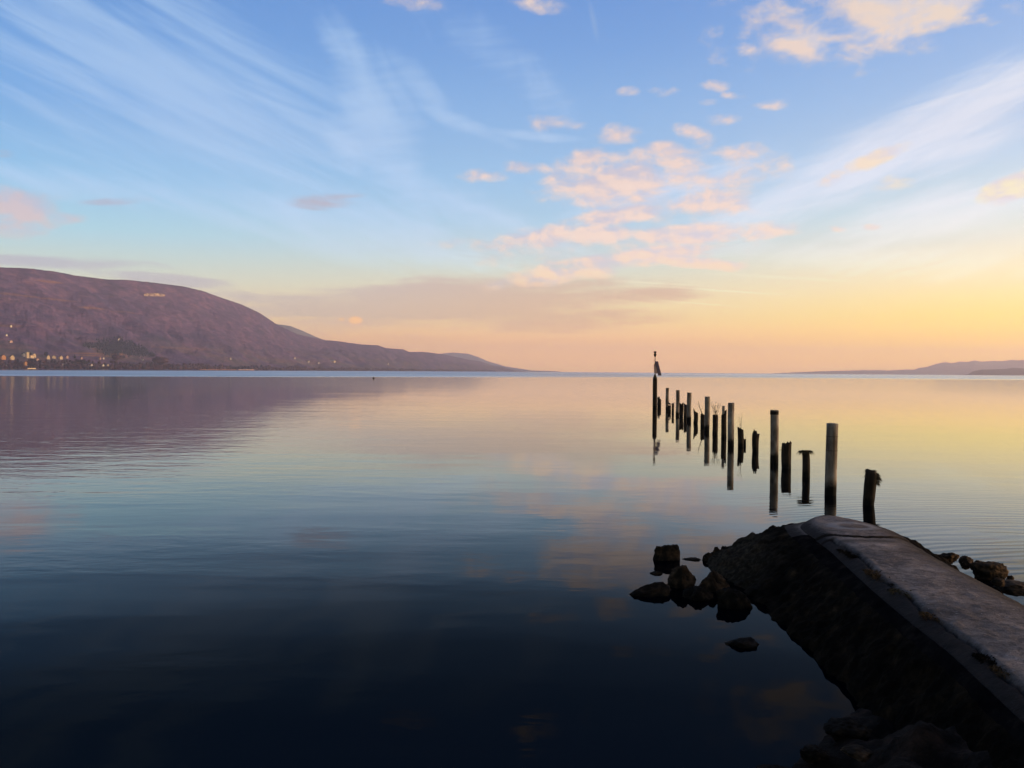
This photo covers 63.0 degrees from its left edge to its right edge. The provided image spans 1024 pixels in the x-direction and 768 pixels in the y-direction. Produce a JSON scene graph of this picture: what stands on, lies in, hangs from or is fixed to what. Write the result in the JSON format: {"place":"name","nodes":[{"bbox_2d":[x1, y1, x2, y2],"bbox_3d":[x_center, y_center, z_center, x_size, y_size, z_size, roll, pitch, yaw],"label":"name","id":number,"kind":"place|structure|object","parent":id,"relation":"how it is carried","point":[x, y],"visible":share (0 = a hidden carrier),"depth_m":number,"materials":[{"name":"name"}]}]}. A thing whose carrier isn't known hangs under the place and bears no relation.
{"place":"outdoors","nodes":[
{"label":"outdoors","id":0,"kind":"place"},
{"bbox_2d":[0,267,522,371],"bbox_3d":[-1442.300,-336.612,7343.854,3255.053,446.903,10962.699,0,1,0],"label":"hill","id":1,"kind":"structure","parent":0,"point":[56,314],"depth_m":3790.72,"materials":[{"name":"plant"}]},
{"bbox_2d":[83,335,155,357],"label":"hillside fir wood","id":2,"kind":"object","parent":1,"relation":"on","point":[111,348],"visible":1,"depth_m":3230.56,"materials":[{"name":"plant"}]},
{"bbox_2d":[144,293,164,295],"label":"limestone cliff","id":3,"kind":"structure","parent":1,"relation":"on","point":[153,294],"depth_m":4071.20,"materials":[{"name":"beige stone"}]},
{"bbox_2d":[152,356,168,364],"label":"tree","id":4,"kind":"object","parent":1,"relation":"on","point":[159,360],"visible":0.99,"depth_m":3147.74,"materials":[{"name":"purple plant"}]},
{"bbox_2d":[3,359,491,370],"bbox_3d":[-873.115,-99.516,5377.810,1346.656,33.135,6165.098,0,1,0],"label":"shoreline evergreens","id":5,"kind":"object","parent":1,"relation":"on","point":[143,366],"visible":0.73,"depth_m":2807.90,"materials":[{"name":"plant"}]},
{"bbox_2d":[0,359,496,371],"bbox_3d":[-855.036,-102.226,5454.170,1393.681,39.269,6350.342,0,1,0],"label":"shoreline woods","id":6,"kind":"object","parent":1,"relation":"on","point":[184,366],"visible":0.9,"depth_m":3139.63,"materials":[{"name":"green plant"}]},
{"bbox_2d":[277,324,322,339],"bbox_3d":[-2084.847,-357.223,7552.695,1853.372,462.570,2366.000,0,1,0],"label":"distant hill","id":7,"kind":"structure","parent":0,"point":[296,330],"depth_m":7637.19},
{"bbox_2d":[441,352,559,371],"bbox_3d":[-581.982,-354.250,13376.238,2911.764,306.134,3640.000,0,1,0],"label":"faint hill","id":8,"kind":"structure","parent":0,"point":[467,356],"depth_m":13291.39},
{"bbox_2d":[0,369,1023,767],"bbox_3d":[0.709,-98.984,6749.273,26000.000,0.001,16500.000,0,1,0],"label":"lake water","id":9,"kind":"structure","parent":0,"point":[326,569],"depth_m":13.18,"materials":[{"name":"blue liquid"}]},
{"bbox_2d":[200,369,236,369],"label":"reed bed","id":10,"kind":"object","parent":9,"relation":"in","point":[218,369],"visible":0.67,"depth_m":3449.65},
{"bbox_2d":[630,582,671,596],"bbox_3d":[1.726,2.668,10.598,0.598,0.311,0.415,0,1,0],"label":"boulder","id":11,"kind":"object","parent":9,"relation":"on","point":[662,589],"visible":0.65,"depth_m":10.50,"materials":[{"name":"grey stone"}]},
{"bbox_2d":[650,571,662,574],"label":"boulder","id":12,"kind":"object","parent":9,"relation":"on","point":[656,572],"visible":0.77,"depth_m":11.61,"materials":[{"name":"brown stone"}]},
{"bbox_2d":[653,351,660,407],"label":"navigation beacon","id":13,"kind":"object","parent":9,"relation":"in","point":[656,368],"visible":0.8,"depth_m":65.59,"materials":[{"name":"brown wood"}]},
{"bbox_2d":[657,396,660,406],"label":"rotten stump","id":14,"kind":"object","parent":9,"relation":"in","point":[658,402],"visible":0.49,"depth_m":66.82,"materials":[{"name":"brown wood"}]},
{"bbox_2d":[653,544,679,560],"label":"boulder","id":15,"kind":"object","parent":9,"relation":"in","point":[667,552],"visible":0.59,"depth_m":12.44,"materials":[{"name":"brown stone"}]},
{"bbox_2d":[666,388,668,409],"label":"tall post","id":16,"kind":"object","parent":9,"relation":"in","point":[667,396],"visible":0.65,"depth_m":61.65,"materials":[{"name":"brown wood"}]},
{"bbox_2d":[676,390,679,415],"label":"tall post","id":17,"kind":"object","parent":9,"relation":"in","point":[677,400],"visible":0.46,"depth_m":54.03,"materials":[{"name":"brown wood"}]},
{"bbox_2d":[667,565,695,588],"bbox_3d":[2.208,2.625,10.953,0.341,0.519,0.306,1,1,34],"label":"boulder","id":18,"kind":"object","parent":9,"relation":"on","point":[681,577],"visible":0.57,"depth_m":10.88,"materials":[{"name":"brown stone"}]},
{"bbox_2d":[679,402,683,416],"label":"rotten stump","id":19,"kind":"object","parent":9,"relation":"in","point":[681,408],"visible":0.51,"depth_m":53.04,"materials":[{"name":"brown wood"}]},
{"bbox_2d":[684,403,686,417],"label":"rotten stump","id":20,"kind":"object","parent":9,"relation":"in","point":[685,410],"visible":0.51,"depth_m":51.04,"materials":[{"name":"brown wood"}]},
{"bbox_2d":[687,392,691,421],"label":"tall post","id":21,"kind":"object","parent":9,"relation":"in","point":[689,396],"visible":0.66,"depth_m":47.85,"materials":[{"name":"brown wood"}]},
{"bbox_2d":[683,557,700,560],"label":"boulder","id":22,"kind":"object","parent":9,"relation":"on","point":[693,559],"visible":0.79,"depth_m":12.49,"materials":[{"name":"brown stone"}]},
{"bbox_2d":[693,408,697,423],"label":"rotten stump","id":23,"kind":"object","parent":9,"relation":"in","point":[695,421],"visible":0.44,"depth_m":45.88,"materials":[{"name":"brown wood"}]},
{"bbox_2d":[682,585,713,600],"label":"boulder","id":24,"kind":"object","parent":9,"relation":"on","point":[697,593],"visible":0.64,"depth_m":10.34,"materials":[{"name":"stone"}]},
{"bbox_2d":[700,414,704,426],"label":"rotten stump","id":25,"kind":"object","parent":9,"relation":"in","point":[702,417],"visible":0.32,"depth_m":43.04,"materials":[{"name":"brown wood"}]},
{"bbox_2d":[704,397,709,430],"bbox_3d":[9.348,2.033,40.059,0.264,2.860,0.250,0,1,0],"label":"tall post","id":26,"kind":"object","parent":9,"relation":"in","point":[707,416],"visible":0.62,"depth_m":39.95,"materials":[{"name":"brown wood"}]},
{"bbox_2d":[702,552,711,560],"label":"boulder","id":27,"kind":"object","parent":9,"relation":"on","point":[706,556],"visible":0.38,"depth_m":12.46,"materials":[{"name":"brown stone"}]},
{"bbox_2d":[699,570,729,591],"bbox_3d":[2.607,2.633,10.818,0.295,0.454,0.408,1,1,44],"label":"boulder","id":28,"kind":"object","parent":9,"relation":"on","point":[713,581],"visible":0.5,"depth_m":10.73,"materials":[{"name":"brown stone"}]},
{"bbox_2d":[712,414,717,433],"bbox_3d":[9.263,2.429,38.116,0.251,2.126,0.260,0,1,0],"label":"rotten stump","id":29,"kind":"object","parent":9,"relation":"in","point":[715,425],"visible":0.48,"depth_m":38.01,"materials":[{"name":"brown wood"}]},
{"bbox_2d":[711,547,720,554],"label":"boulder","id":30,"kind":"object","parent":9,"relation":"in","point":[716,549],"visible":0.2,"depth_m":12.58,"materials":[{"name":"grey stone"}]},
{"bbox_2d":[721,406,726,437],"bbox_3d":[9.209,2.236,36.328,0.247,2.566,0.248,0,1,0],"label":"rotten stump","id":31,"kind":"object","parent":9,"relation":"in","point":[724,424],"visible":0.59,"depth_m":36.24,"materials":[{"name":"brown wood"}]},
{"bbox_2d":[728,403,733,446],"bbox_3d":[8.342,2.146,31.860,0.246,2.868,0.242,0,1,0],"label":"tall post","id":32,"kind":"object","parent":9,"relation":"in","point":[730,424],"visible":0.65,"depth_m":31.75,"materials":[{"name":"brown wood"}]},
{"bbox_2d":[716,587,752,608],"bbox_3d":[2.679,2.668,10.069,0.439,0.415,0.349,0,1,0],"label":"boulder","id":33,"kind":"object","parent":9,"relation":"on","point":[729,598],"visible":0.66,"depth_m":9.96,"materials":[{"name":"grey stone"}]},
{"bbox_2d":[737,427,743,446],"bbox_3d":[8.720,2.604,31.899,0.244,1.954,0.227,0,1,0],"label":"rotten stump","id":34,"kind":"object","parent":9,"relation":"in","point":[740,437],"visible":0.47,"depth_m":31.80,"materials":[{"name":"brown wood"}]},
{"bbox_2d":[724,637,758,648],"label":"boulder","id":35,"kind":"object","parent":9,"relation":"on","point":[747,642],"visible":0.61,"depth_m":8.56,"materials":[{"name":"grey stone"}]},
{"bbox_2d":[752,430,759,451],"bbox_3d":[8.707,2.608,29.875,0.264,2.007,0.242,0,1,0],"label":"rotten stump","id":36,"kind":"object","parent":9,"relation":"in","point":[755,441],"visible":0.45,"depth_m":29.77,"materials":[{"name":"brown wood"}]},
{"bbox_2d":[770,410,778,462],"bbox_3d":[8.232,2.240,26.252,0.272,2.847,0.264,0,1,0],"label":"tall post","id":37,"kind":"object","parent":9,"relation":"in","point":[774,436],"visible":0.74,"depth_m":26.14,"materials":[{"name":"grey wood"}]},
{"bbox_2d":[781,441,791,468],"bbox_3d":[8.096,2.677,24.677,0.298,2.018,0.270,0,1,0],"label":"rotten stump","id":38,"kind":"object","parent":9,"relation":"in","point":[786,456],"visible":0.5,"depth_m":24.57,"materials":[{"name":"brown wood"}]},
{"bbox_2d":[802,451,809,476],"bbox_3d":[7.955,2.758,22.613,0.226,1.916,0.209,0,1,0],"label":"rotten stump","id":39,"kind":"object","parent":9,"relation":"in","point":[805,465],"visible":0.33,"depth_m":22.52,"materials":[{"name":"brown wood"}]},
{"bbox_2d":[796,450,813,455],"bbox_3d":[7.935,1.876,22.592,0.550,0.192,0.401,0,1,0],"label":"grass mat","id":40,"kind":"object","parent":39,"relation":"on","point":[803,451],"depth_m":22.53,"materials":[{"name":"brown plant"}]},
{"bbox_2d":[824,423,837,495],"bbox_3d":[7.351,2.332,19.252,0.286,2.861,0.270,0,1,0],"label":"tall post","id":41,"kind":"object","parent":9,"relation":"in","point":[831,459],"visible":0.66,"depth_m":19.14,"materials":[{"name":"grey wood"}]},
{"bbox_2d":[706,515,1023,767],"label":"old jetty","id":42,"kind":"object","parent":9,"relation":"in","point":[881,652],"visible":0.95,"depth_m":7.75,"materials":[{"name":"concrete"}]},
{"bbox_2d":[836,549,850,554],"bbox_3d":[3.927,1.989,9.890,0.160,0.058,0.250,0,1,0],"label":"moss tuft","id":43,"kind":"object","parent":42,"relation":"on","point":[843,551],"visible":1,"depth_m":9.87,"materials":[{"name":"plant"}]},
{"bbox_2d":[861,569,880,575],"bbox_3d":[3.826,2.002,8.840,0.202,0.069,0.328,0,1,-28],"label":"moss tuft","id":44,"kind":"object","parent":42,"relation":"on","point":[866,571],"visible":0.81,"depth_m":8.87,"materials":[{"name":"plant"}]},
{"bbox_2d":[868,573,889,582],"bbox_3d":[3.819,2.008,8.604,0.232,0.075,0.362,0,1,0],"label":"moss tuft","id":45,"kind":"object","parent":42,"relation":"on","point":[874,576],"visible":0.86,"depth_m":8.66,"materials":[{"name":"plant"}]},
{"bbox_2d":[886,588,911,598],"bbox_3d":[3.745,2.012,8.024,0.234,0.068,0.379,0,1,-32],"label":"moss tuft","id":46,"kind":"object","parent":42,"relation":"on","point":[893,590],"visible":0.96,"depth_m":8.06,"materials":[{"name":"green plant"}]},
{"bbox_2d":[918,611,939,622],"bbox_3d":[3.642,2.025,7.252,0.199,0.069,0.300,0,1,-35],"label":"moss tuft","id":47,"kind":"object","parent":42,"relation":"on","point":[927,614],"visible":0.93,"depth_m":7.27,"materials":[{"name":"plant"}]},
{"bbox_2d":[970,653,996,665],"bbox_3d":[3.512,2.041,6.185,0.173,0.059,0.280,0,1,-30],"label":"moss tuft","id":48,"kind":"object","parent":42,"relation":"on","point":[983,657],"visible":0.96,"depth_m":6.20,"materials":[{"name":"plant"}]},
{"bbox_2d":[990,577,1004,586],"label":"boulder","id":49,"kind":"object","parent":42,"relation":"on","point":[997,582],"visible":1,"depth_m":9.84,"materials":[{"name":"brown stone"}]},
{"bbox_2d":[987,665,1010,678],"bbox_3d":[3.490,2.043,5.898,0.194,0.064,0.309,0,1,0],"label":"moss tuft","id":50,"kind":"object","parent":42,"relation":"on","point":[996,668],"visible":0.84,"depth_m":5.93,"materials":[{"name":"plant"}]},
{"bbox_2d":[863,469,876,505],"bbox_3d":[7.648,2.798,17.884,0.287,1.974,0.250,0,1,0],"label":"rotten stump","id":51,"kind":"object","parent":9,"relation":"in","point":[870,484],"visible":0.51,"depth_m":17.78,"materials":[{"name":"brown wood"}]},
{"bbox_2d":[863,469,881,486],"bbox_3d":[7.717,2.021,17.869,0.411,0.403,0.303,1,1,22],"label":"grass tuft","id":52,"kind":"object","parent":51,"relation":"on","point":[878,478],"visible":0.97,"depth_m":17.80,"materials":[{"name":"plant"}]},
{"bbox_2d":[939,552,959,563],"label":"boulder","id":53,"kind":"object","parent":9,"relation":"in","point":[951,558],"visible":0.71,"depth_m":12.13,"materials":[{"name":"brown stone"}]},
{"bbox_2d":[958,555,973,569],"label":"boulder","id":54,"kind":"object","parent":9,"relation":"on","point":[964,561],"visible":0.9,"depth_m":11.77,"materials":[{"name":"brown stone"}]},
{"bbox_2d":[969,560,1008,580],"bbox_3d":[6.564,2.592,11.530,0.511,0.311,0.400,0,1,0],"label":"boulder","id":55,"kind":"object","parent":9,"relation":"on","point":[987,570],"visible":0.84,"depth_m":11.40,"materials":[{"name":"brown stone"}]},
{"bbox_2d":[993,579,1023,596],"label":"boulder","id":56,"kind":"object","parent":9,"relation":"in","point":[1013,588],"visible":0.84,"depth_m":10.08,"materials":[{"name":"brown stone"}]},
{"bbox_2d":[0,0,1023,372],"label":"sky","id":57,"kind":"structure","parent":0,"point":[707,186],"materials":[{"name":"blue"}]},
{"bbox_2d":[756,708,993,767],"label":"shore bank","id":58,"kind":"structure","parent":0,"point":[920,744],"depth_m":5.68,"materials":[{"name":"stone"}]},
{"bbox_2d":[799,744,829,763],"bbox_3d":[2.162,2.653,5.979,0.208,0.127,0.167,0,1,0],"label":"boulder","id":59,"kind":"object","parent":58,"relation":"on","point":[810,753],"visible":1,"depth_m":5.94,"materials":[{"name":"black stone"}]},
{"bbox_2d":[823,717,872,741],"bbox_3d":[2.519,2.606,6.281,0.359,0.174,0.287,0,1,0],"label":"boulder","id":60,"kind":"object","parent":58,"relation":"on","point":[836,729],"visible":0.89,"depth_m":6.21,"materials":[{"name":"grey stone"}]},
{"bbox_2d":[840,744,873,761],"bbox_3d":[2.378,2.531,5.715,0.226,0.090,0.181,0,1,0],"label":"boulder","id":61,"kind":"object","parent":58,"relation":"on","point":[857,752],"visible":1,"depth_m":5.70,"materials":[{"name":"brown stone"}]},
{"bbox_2d":[775,360,1023,374],"bbox_3d":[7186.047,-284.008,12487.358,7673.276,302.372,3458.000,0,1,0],"label":"shore hill","id":62,"kind":"structure","parent":0,"point":[955,368],"depth_m":11718.59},
{"bbox_2d":[966,368,1023,374],"bbox_3d":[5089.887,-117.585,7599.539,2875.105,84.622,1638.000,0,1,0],"label":"wooded headland","id":63,"kind":"structure","parent":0,"point":[1014,371],"depth_m":6992.98,"materials":[{"name":"purple plant"}]}
]}

